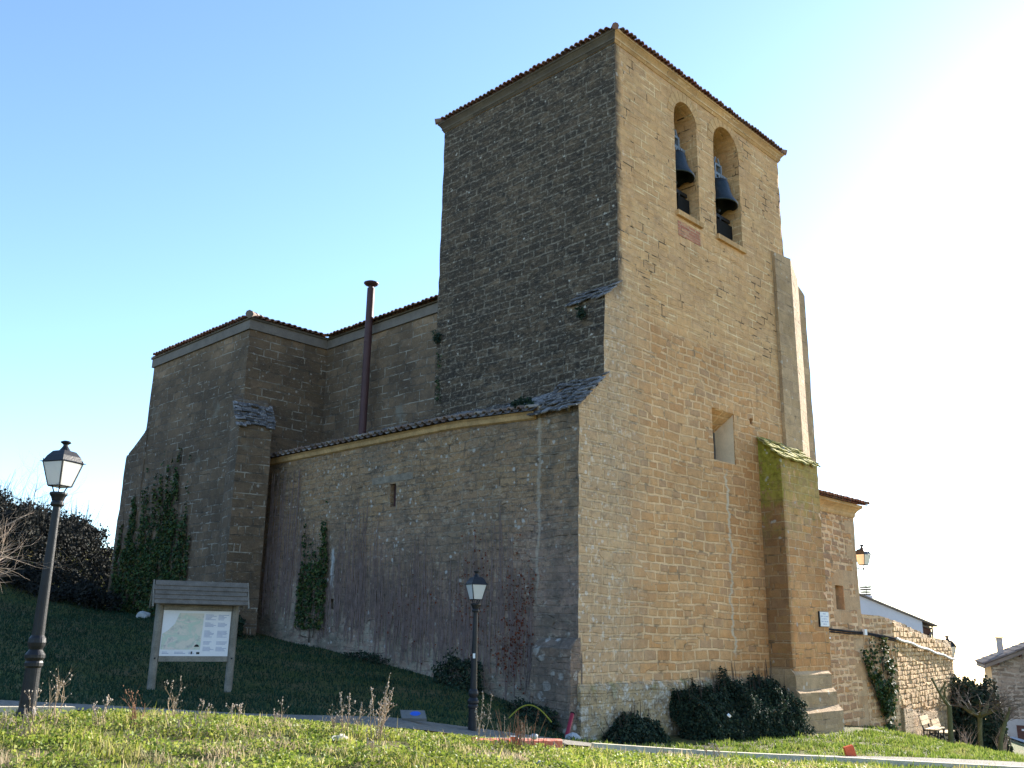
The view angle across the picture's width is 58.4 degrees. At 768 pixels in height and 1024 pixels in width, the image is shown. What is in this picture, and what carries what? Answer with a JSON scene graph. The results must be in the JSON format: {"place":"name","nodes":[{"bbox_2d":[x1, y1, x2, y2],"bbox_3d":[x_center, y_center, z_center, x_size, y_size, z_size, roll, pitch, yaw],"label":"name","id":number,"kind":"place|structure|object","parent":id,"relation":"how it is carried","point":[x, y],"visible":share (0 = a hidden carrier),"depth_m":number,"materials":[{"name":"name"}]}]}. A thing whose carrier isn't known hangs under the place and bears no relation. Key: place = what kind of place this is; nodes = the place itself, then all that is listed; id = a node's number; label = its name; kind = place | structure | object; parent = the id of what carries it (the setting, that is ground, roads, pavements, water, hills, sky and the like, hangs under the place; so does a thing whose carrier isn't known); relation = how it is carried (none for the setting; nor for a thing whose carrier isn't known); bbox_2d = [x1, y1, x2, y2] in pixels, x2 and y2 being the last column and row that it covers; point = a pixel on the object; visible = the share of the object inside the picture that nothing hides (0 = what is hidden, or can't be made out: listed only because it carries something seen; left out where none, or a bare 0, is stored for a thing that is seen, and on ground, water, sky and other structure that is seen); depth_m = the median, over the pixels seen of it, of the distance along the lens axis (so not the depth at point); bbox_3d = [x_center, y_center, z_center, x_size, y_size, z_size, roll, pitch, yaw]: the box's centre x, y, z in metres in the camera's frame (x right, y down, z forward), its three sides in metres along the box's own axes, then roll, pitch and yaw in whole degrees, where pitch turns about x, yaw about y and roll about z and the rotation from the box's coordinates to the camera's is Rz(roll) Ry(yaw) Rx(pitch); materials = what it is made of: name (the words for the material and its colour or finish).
{"place":"outdoors","nodes":[
{"label":"outdoors","id":0,"kind":"place"},
{"bbox_2d":[400,710,426,720],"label":"marker slab","id":1,"kind":"structure","parent":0,"point":[413,715],"depth_m":14.86,"materials":[{"name":"blue paint"}]},
{"bbox_2d":[0,700,951,767],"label":"bank grass","id":2,"kind":"structure","parent":0,"point":[107,748],"depth_m":8.71,"materials":[{"name":"green plant"}]},
{"bbox_2d":[0,528,1023,767],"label":"ground","id":3,"kind":"structure","parent":0,"point":[1018,746],"depth_m":18.72,"materials":[{"name":"green plant"}]},
{"bbox_2d":[0,704,40,740],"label":"dry weed","id":4,"kind":"object","parent":3,"relation":"on","point":[11,720],"visible":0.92,"depth_m":8.19,"materials":[{"name":"beige plant"}]},
{"bbox_2d":[0,501,69,589],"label":"bare tree","id":5,"kind":"object","parent":3,"relation":"on","point":[2,549],"visible":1,"depth_m":8.03,"materials":[{"name":"brown plant"}]},
{"bbox_2d":[0,706,75,715],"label":"kerb","id":6,"kind":"structure","parent":3,"relation":"on","point":[67,708],"depth_m":9.83,"materials":[{"name":"concrete"}]},
{"bbox_2d":[0,440,82,536],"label":"bare shrub","id":7,"kind":"object","parent":3,"relation":"on","point":[38,509],"visible":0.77,"depth_m":32.99,"materials":[{"name":"brown plant"}]},
{"bbox_2d":[24,683,71,731],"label":"dry weed","id":8,"kind":"object","parent":3,"relation":"on","point":[32,717],"visible":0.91,"depth_m":8.53,"materials":[{"name":"beige plant"}]},
{"bbox_2d":[16,440,85,720],"bbox_3d":[-4.867,1.997,9.582,0.323,2.860,0.323,-5,-16,20],"label":"street lamp","id":9,"kind":"object","parent":3,"relation":"on","point":[63,465],"visible":0.97,"depth_m":9.56,"materials":[{"name":"black metal"}]},
{"bbox_2d":[47,661,76,724],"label":"dry weed","id":10,"kind":"object","parent":3,"relation":"on","point":[56,700],"visible":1,"depth_m":9.09,"materials":[{"name":"beige plant"}]},
{"bbox_2d":[0,469,125,610],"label":"thicket","id":11,"kind":"object","parent":3,"relation":"on","point":[77,534],"visible":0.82,"depth_m":32.29,"materials":[{"name":"green plant"}]},
{"bbox_2d":[91,701,101,725],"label":"dry weed","id":12,"kind":"object","parent":3,"relation":"on","point":[95,713],"visible":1,"depth_m":9.01,"materials":[{"name":"beige plant"}]},
{"bbox_2d":[102,694,114,721],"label":"dry weed","id":13,"kind":"object","parent":3,"relation":"on","point":[106,704],"visible":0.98,"depth_m":9.18,"materials":[{"name":"beige plant"}]},
{"bbox_2d":[122,685,149,727],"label":"dry weed","id":14,"kind":"object","parent":3,"relation":"on","point":[134,710],"visible":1,"depth_m":9.23,"materials":[{"name":"brown plant"}]},
{"bbox_2d":[136,611,150,617],"bbox_3d":[-11.576,7.290,28.787,0.413,0.306,0.420,-13,-21,42],"label":"rock","id":15,"kind":"object","parent":3,"relation":"on","point":[144,614],"visible":0.66,"depth_m":28.68,"materials":[{"name":"white stone"}]},
{"bbox_2d":[164,676,184,719],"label":"dry weed","id":16,"kind":"object","parent":3,"relation":"on","point":[173,711],"visible":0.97,"depth_m":9.66,"materials":[{"name":"beige plant"}]},
{"bbox_2d":[166,711,227,740],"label":"dry weed","id":17,"kind":"object","parent":3,"relation":"on","point":[178,720],"visible":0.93,"depth_m":8.69,"materials":[{"name":"beige plant"}]},
{"bbox_2d":[147,579,249,691],"bbox_3d":[-6.065,4.987,17.560,1.780,2.360,0.680,8,-17,-25],"label":"information board","id":18,"kind":"object","parent":3,"relation":"on","point":[195,621],"visible":0.97,"depth_m":17.58,"materials":[{"name":"brown wood"}]},
{"bbox_2d":[196,699,212,722],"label":"dry weed","id":19,"kind":"object","parent":3,"relation":"on","point":[204,711],"visible":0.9,"depth_m":9.60,"materials":[{"name":"beige plant"}]},
{"bbox_2d":[225,703,242,725],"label":"dry weed","id":20,"kind":"object","parent":3,"relation":"on","point":[239,709],"visible":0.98,"depth_m":9.77,"materials":[{"name":"beige plant"}]},
{"bbox_2d":[237,615,245,635],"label":"bush","id":21,"kind":"object","parent":3,"relation":"on","point":[241,623],"visible":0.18,"depth_m":25.21,"materials":[{"name":"green plant"}]},
{"bbox_2d":[268,697,288,721],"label":"dry weed","id":22,"kind":"object","parent":3,"relation":"on","point":[282,714],"visible":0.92,"depth_m":9.80,"materials":[{"name":"beige plant"}]},
{"bbox_2d":[331,734,347,740],"bbox_3d":[-1.706,3.481,9.003,0.180,0.103,0.151,-13,-21,42],"label":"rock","id":23,"kind":"object","parent":3,"relation":"on","point":[340,736],"visible":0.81,"depth_m":8.98,"materials":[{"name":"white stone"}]},
{"bbox_2d":[326,703,356,734],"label":"dry weed","id":24,"kind":"object","parent":3,"relation":"on","point":[333,722],"visible":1,"depth_m":9.48,"materials":[{"name":"beige plant"}]},
{"bbox_2d":[339,692,368,737],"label":"dry weed","id":25,"kind":"object","parent":3,"relation":"on","point":[360,713],"visible":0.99,"depth_m":9.54,"materials":[{"name":"beige plant"}]},
{"bbox_2d":[343,650,390,663],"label":"bush","id":26,"kind":"object","parent":3,"relation":"on","point":[374,658],"visible":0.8,"depth_m":22.86,"materials":[{"name":"green plant"}]},
{"bbox_2d":[366,726,380,752],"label":"dry weed","id":27,"kind":"object","parent":3,"relation":"on","point":[372,742],"visible":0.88,"depth_m":8.44,"materials":[{"name":"beige plant"}]},
{"bbox_2d":[368,673,396,738],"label":"dry weed","id":28,"kind":"object","parent":3,"relation":"on","point":[384,712],"visible":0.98,"depth_m":9.58,"materials":[{"name":"brown plant"}]},
{"bbox_2d":[375,715,389,738],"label":"dry weed","id":29,"kind":"object","parent":3,"relation":"on","point":[381,726],"visible":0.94,"depth_m":9.47,"materials":[{"name":"beige plant"}]},
{"bbox_2d":[0,707,895,767],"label":"clover","id":30,"kind":"object","parent":3,"relation":"on","point":[218,717],"visible":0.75,"depth_m":8.65,"materials":[{"name":"green plant"}]},
{"bbox_2d":[431,647,483,691],"bbox_3d":[-1.221,6.422,20.655,1.844,0.936,0.578,-13,-21,42],"label":"bush","id":31,"kind":"object","parent":3,"relation":"on","point":[457,666],"visible":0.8,"depth_m":20.50,"materials":[{"name":"green plant"}]},
{"bbox_2d":[464,570,487,730],"bbox_3d":[-0.644,4.732,15.733,0.591,3.000,0.582,-4,-16,18],"label":"street lamp","id":32,"kind":"object","parent":3,"relation":"on","point":[476,584],"visible":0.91,"depth_m":15.77,"materials":[{"name":"black metal"}]},
{"bbox_2d":[475,691,492,744],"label":"dry weed","id":33,"kind":"object","parent":3,"relation":"on","point":[477,716],"visible":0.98,"depth_m":9.75,"materials":[{"name":"plant"}]},
{"bbox_2d":[108,22,869,740],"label":"church","id":34,"kind":"structure","parent":3,"relation":"on","point":[640,472],"depth_m":24.38,"materials":[{"name":"stone"}]},
{"bbox_2d":[107,436,190,616],"bbox_3d":[-12.079,4.966,30.678,5.536,6.154,0.194,-13,-21,42],"label":"ivy plant","id":35,"kind":"object","parent":34,"relation":"attached to","point":[152,561],"visible":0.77,"depth_m":30.46,"materials":[{"name":"green plant"}]},
{"bbox_2d":[294,501,329,642],"bbox_3d":[-5.608,5.252,25.714,1.432,3.874,0.186,-13,-21,42],"label":"ivy plant","id":36,"kind":"object","parent":34,"relation":"attached to","point":[316,574],"visible":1,"depth_m":25.57,"materials":[{"name":"green plant"}]},
{"bbox_2d":[394,484,396,505],"bbox_3d":[-3.002,2.949,24.133,0.280,0.640,0.080,-13,-21,42],"label":"slit window","id":37,"kind":"structure","parent":34,"relation":"in","point":[395,486],"depth_m":24.17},
{"bbox_2d":[262,469,540,701],"bbox_3d":[-3.417,5.071,23.606,11.320,6.747,0.100,-13,-21,42],"label":"bare creeper","id":38,"kind":"object","parent":34,"relation":"attached to","point":[352,599],"visible":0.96,"depth_m":22.64,"materials":[{"name":"red plant"}]},
{"bbox_2d":[432,330,441,343],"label":"wall fern","id":39,"kind":"object","parent":34,"relation":"attached to","point":[437,338],"depth_m":26.29,"materials":[{"name":"green plant"}]},
{"bbox_2d":[434,353,441,402],"bbox_3d":[-2.099,-0.200,25.956,0.298,1.558,0.094,-13,-21,42],"label":"moss streak","id":40,"kind":"object","parent":34,"relation":"attached to","point":[437,398],"visible":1,"depth_m":25.93,"materials":[{"name":"green plant"}]},
{"bbox_2d":[510,396,536,407],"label":"wall fern","id":41,"kind":"object","parent":34,"relation":"on","point":[520,401],"depth_m":21.31,"materials":[{"name":"green plant"}]},
{"bbox_2d":[574,303,586,320],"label":"wall fern","id":42,"kind":"object","parent":34,"relation":"attached to","point":[581,314],"depth_m":21.70,"materials":[{"name":"green plant"}]},
{"bbox_2d":[676,188,689,214],"bbox_3d":[4.564,-4.928,25.486,0.330,1.000,0.960,-13,-21,42],"label":"striker frame","id":43,"kind":"object","parent":34,"relation":"on","point":[682,203],"visible":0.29,"depth_m":25.53,"materials":[{"name":"black metal"}]},
{"bbox_2d":[674,129,694,187],"bbox_3d":[4.586,-6.406,25.846,1.084,1.801,1.084,1,-15,-1],"label":"church bell","id":44,"kind":"object","parent":34,"relation":"attached to","point":[684,173],"visible":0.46,"depth_m":25.69,"materials":[{"name":"brown metal"}]},
{"bbox_2d":[713,433,715,459],"bbox_3d":[5.276,1.680,24.703,0.105,0.940,0.840,-13,-21,42],"label":"window","id":45,"kind":"structure","parent":34,"relation":"in","point":[713,433],"depth_m":24.96,"materials":[{"name":"black metal"}]},
{"bbox_2d":[716,213,732,240],"bbox_3d":[6.045,-4.504,26.956,0.330,1.000,1.220,-13,-21,42],"label":"striker frame","id":46,"kind":"object","parent":34,"relation":"on","point":[724,228],"visible":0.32,"depth_m":27.01,"materials":[{"name":"black metal"}]},
{"bbox_2d":[714,156,737,214],"bbox_3d":[6.144,-5.943,27.388,1.144,1.846,1.144,1,-15,-1],"label":"church bell","id":47,"kind":"object","parent":34,"relation":"attached to","point":[726,200],"visible":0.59,"depth_m":27.18,"materials":[{"name":"brown metal"}]},
{"bbox_2d":[818,611,828,626],"bbox_3d":[8.559,6.457,25.144,0.064,0.420,0.540,-13,-21,42],"label":"wall plaque","id":48,"kind":"object","parent":34,"relation":"attached to","point":[823,617],"depth_m":25.09,"materials":[{"name":"white metal"}]},
{"bbox_2d":[829,628,896,641],"bbox_3d":[10.564,6.991,28.282,0.371,1.845,6.533,-13,-21,42],"label":"cable","id":49,"kind":"object","parent":34,"relation":"attached to","point":[863,632],"visible":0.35,"depth_m":28.67,"materials":[{"name":"black plastic"}]},
{"bbox_2d":[856,544,870,569],"bbox_3d":[11.324,5.674,29.877,0.845,0.899,0.428,12,-19,-36],"label":"wall lamp","id":50,"kind":"object","parent":34,"relation":"attached to","point":[863,555],"visible":0.94,"depth_m":29.90,"materials":[{"name":"black metal"}]},
{"bbox_2d":[489,715,534,748],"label":"dry weed","id":51,"kind":"object","parent":3,"relation":"on","point":[510,735],"visible":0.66,"depth_m":10.26,"materials":[{"name":"brown plant"}]},
{"bbox_2d":[472,736,562,747],"bbox_3d":[0.054,4.259,10.846,1.340,0.192,0.184,11,-18,-32],"label":"plastic barrier","id":52,"kind":"object","parent":3,"relation":"on","point":[559,742],"visible":0.32,"depth_m":11.03,"materials":[{"name":"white plastic"}]},
{"bbox_2d":[496,708,547,752],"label":"dry weed","id":53,"kind":"object","parent":3,"relation":"on","point":[517,741],"visible":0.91,"depth_m":10.02,"materials":[{"name":"brown plant"}]},
{"bbox_2d":[498,696,562,727],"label":"bush","id":54,"kind":"object","parent":3,"relation":"on","point":[545,710],"visible":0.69,"depth_m":18.36,"materials":[{"name":"green plant"}]},
{"bbox_2d":[509,704,551,721],"bbox_3d":[0.354,6.395,17.792,0.847,0.324,0.028,0,-15,3],"label":"yellow hose","id":55,"kind":"object","parent":3,"relation":"on","point":[530,705],"visible":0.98,"depth_m":17.80,"materials":[{"name":"plastic"}]},
{"bbox_2d":[530,733,537,739],"bbox_3d":[0.261,4.163,10.817,0.090,0.073,0.090,10,-17,-29],"label":"rock","id":56,"kind":"object","parent":3,"relation":"on","point":[535,736],"visible":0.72,"depth_m":10.79,"materials":[{"name":"white stone"}]},
{"bbox_2d":[564,712,574,736],"bbox_3d":[1.087,6.699,17.744,0.094,0.644,0.489,-7,-17,27],"label":"red pipe","id":57,"kind":"object","parent":3,"relation":"on","point":[569,724],"visible":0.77,"depth_m":17.81,"materials":[{"name":"red plastic"}]},
{"bbox_2d":[565,732,581,739],"bbox_3d":[1.111,6.539,16.876,0.296,0.235,0.332,-7,-17,26],"label":"rock","id":58,"kind":"object","parent":3,"relation":"on","point":[575,735],"visible":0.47,"depth_m":16.81,"materials":[{"name":"grey stone"}]},
{"bbox_2d":[598,701,670,743],"bbox_3d":[2.639,7.143,19.143,0.558,0.987,2.264,-13,-21,42],"label":"shrub","id":59,"kind":"object","parent":3,"relation":"on","point":[637,726],"visible":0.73,"depth_m":18.99,"materials":[{"name":"green plant"}]},
{"bbox_2d":[648,743,673,756],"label":"dry weed","id":60,"kind":"object","parent":3,"relation":"on","point":[663,750],"visible":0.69,"depth_m":10.93,"materials":[{"name":"beige plant"}]},
{"bbox_2d":[697,743,720,761],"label":"dry weed","id":61,"kind":"object","parent":3,"relation":"on","point":[712,747],"visible":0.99,"depth_m":11.14,"materials":[{"name":"brown plant"}]},
{"bbox_2d":[669,658,815,741],"bbox_3d":[5.532,7.448,21.592,1.302,1.875,4.587,-13,-21,42],"label":"ivy shrub","id":62,"kind":"object","parent":3,"relation":"on","point":[767,706],"visible":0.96,"depth_m":21.20,"materials":[{"name":"green plant"}]},
{"bbox_2d":[552,724,1023,767],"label":"lawn grass","id":63,"kind":"structure","parent":3,"relation":"on","point":[908,741],"depth_m":20.50,"materials":[{"name":"green plant"}]},
{"bbox_2d":[591,743,1023,767],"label":"kerb","id":64,"kind":"structure","parent":3,"relation":"on","point":[632,748],"depth_m":15.45,"materials":[{"name":"concrete"}]},
{"bbox_2d":[843,744,856,755],"bbox_3d":[6.648,7.245,18.018,0.249,0.280,0.090,2,-15,-5],"label":"plastic stub","id":65,"kind":"object","parent":3,"relation":"on","point":[849,750],"visible":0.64,"depth_m":17.99,"materials":[{"name":"plastic"}]},
{"bbox_2d":[859,583,937,636],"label":"white house","id":66,"kind":"structure","parent":3,"relation":"on","point":[869,605],"depth_m":51.94,"materials":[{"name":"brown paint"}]},
{"bbox_2d":[861,614,955,742],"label":"retaining wall","id":67,"kind":"structure","parent":3,"relation":"on","point":[916,668],"depth_m":31.50,"materials":[{"name":"stone"}]},
{"bbox_2d":[860,635,900,730],"bbox_3d":[11.730,9.542,28.970,0.319,3.109,2.475,-13,-21,42],"label":"ivy plant","id":68,"kind":"object","parent":67,"relation":"attached to","point":[886,696],"visible":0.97,"depth_m":28.95,"materials":[{"name":"green plant"}]},
{"bbox_2d":[895,637,955,660],"bbox_3d":[15.501,9.899,34.083,0.110,0.894,9.508,-10,-18,34],"label":"conduit","id":69,"kind":"object","parent":67,"relation":"attached to","point":[921,647],"visible":1,"depth_m":33.44,"materials":[{"name":"white plastic"}]},
{"bbox_2d":[918,714,945,739],"bbox_3d":[14.181,11.623,30.891,0.642,0.876,1.200,-10,-18,34],"label":"park bench","id":70,"kind":"object","parent":3,"relation":"on","point":[935,729],"visible":0.87,"depth_m":30.82,"materials":[{"name":"white metal"}]},
{"bbox_2d":[930,675,953,742],"bbox_3d":[14.281,10.862,30.214,0.745,2.685,0.512,-1,-15,6],"label":"pollarded tree","id":71,"kind":"object","parent":3,"relation":"on","point":[950,723],"visible":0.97,"depth_m":30.22,"materials":[{"name":"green plant"}]},
{"bbox_2d":[930,717,955,742],"bbox_3d":[15.247,12.293,32.376,0.642,0.876,1.200,-10,-18,34],"label":"park bench","id":72,"kind":"object","parent":3,"relation":"on","point":[935,720],"visible":0.56,"depth_m":32.50,"materials":[{"name":"white metal"}]},
{"bbox_2d":[944,636,956,657],"bbox_3d":[18.432,12.997,38.271,0.579,4.791,0.579,-2,-15,10],"label":"street lamp","id":73,"kind":"object","parent":3,"relation":"on","point":[953,646],"visible":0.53,"depth_m":38.53,"materials":[{"name":"black metal"}]},
{"bbox_2d":[947,724,980,745],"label":"bare shrub","id":74,"kind":"object","parent":3,"relation":"on","point":[965,741],"visible":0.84,"depth_m":31.37,"materials":[{"name":"brown plant"}]},
{"bbox_2d":[930,671,1023,747],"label":"pollarded tree","id":75,"kind":"object","parent":3,"relation":"on","point":[980,715],"visible":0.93,"depth_m":31.94,"materials":[{"name":"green plant"}]},
{"bbox_2d":[949,656,1013,752],"bbox_3d":[18.332,12.795,36.293,2.434,3.971,2.483,-2,-15,11],"label":"ivy hedge","id":76,"kind":"object","parent":3,"relation":"on","point":[989,734],"visible":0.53,"depth_m":35.58,"materials":[{"name":"green plant"}]},
{"bbox_2d":[975,637,1023,739],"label":"stone house","id":77,"kind":"structure","parent":3,"relation":"on","point":[1007,664],"depth_m":55.36,"materials":[{"name":"beige paint"}]},
{"bbox_2d":[1016,725,1023,739],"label":"door","id":78,"kind":"structure","parent":77,"relation":"in","point":[1020,728],"depth_m":54.49,"materials":[{"name":"brown wood"}]},
{"bbox_2d":[991,727,1015,750],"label":"bare shrub","id":79,"kind":"object","parent":3,"relation":"on","point":[1005,746],"visible":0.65,"depth_m":31.60,"materials":[{"name":"plant"}]},
{"bbox_2d":[984,691,1023,751],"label":"pollarded tree","id":80,"kind":"object","parent":3,"relation":"on","point":[1003,729],"visible":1,"depth_m":30.61,"materials":[{"name":"brown plant"}]},
{"bbox_2d":[0,700,1023,766],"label":"path","id":81,"kind":"structure","parent":0,"point":[424,725],"depth_m":14.69,"materials":[{"name":"grey concrete"}]},
{"bbox_2d":[0,0,1023,684],"label":"sky","id":82,"kind":"structure","parent":0,"point":[171,171],"materials":[{"name":"blue"}]}
]}

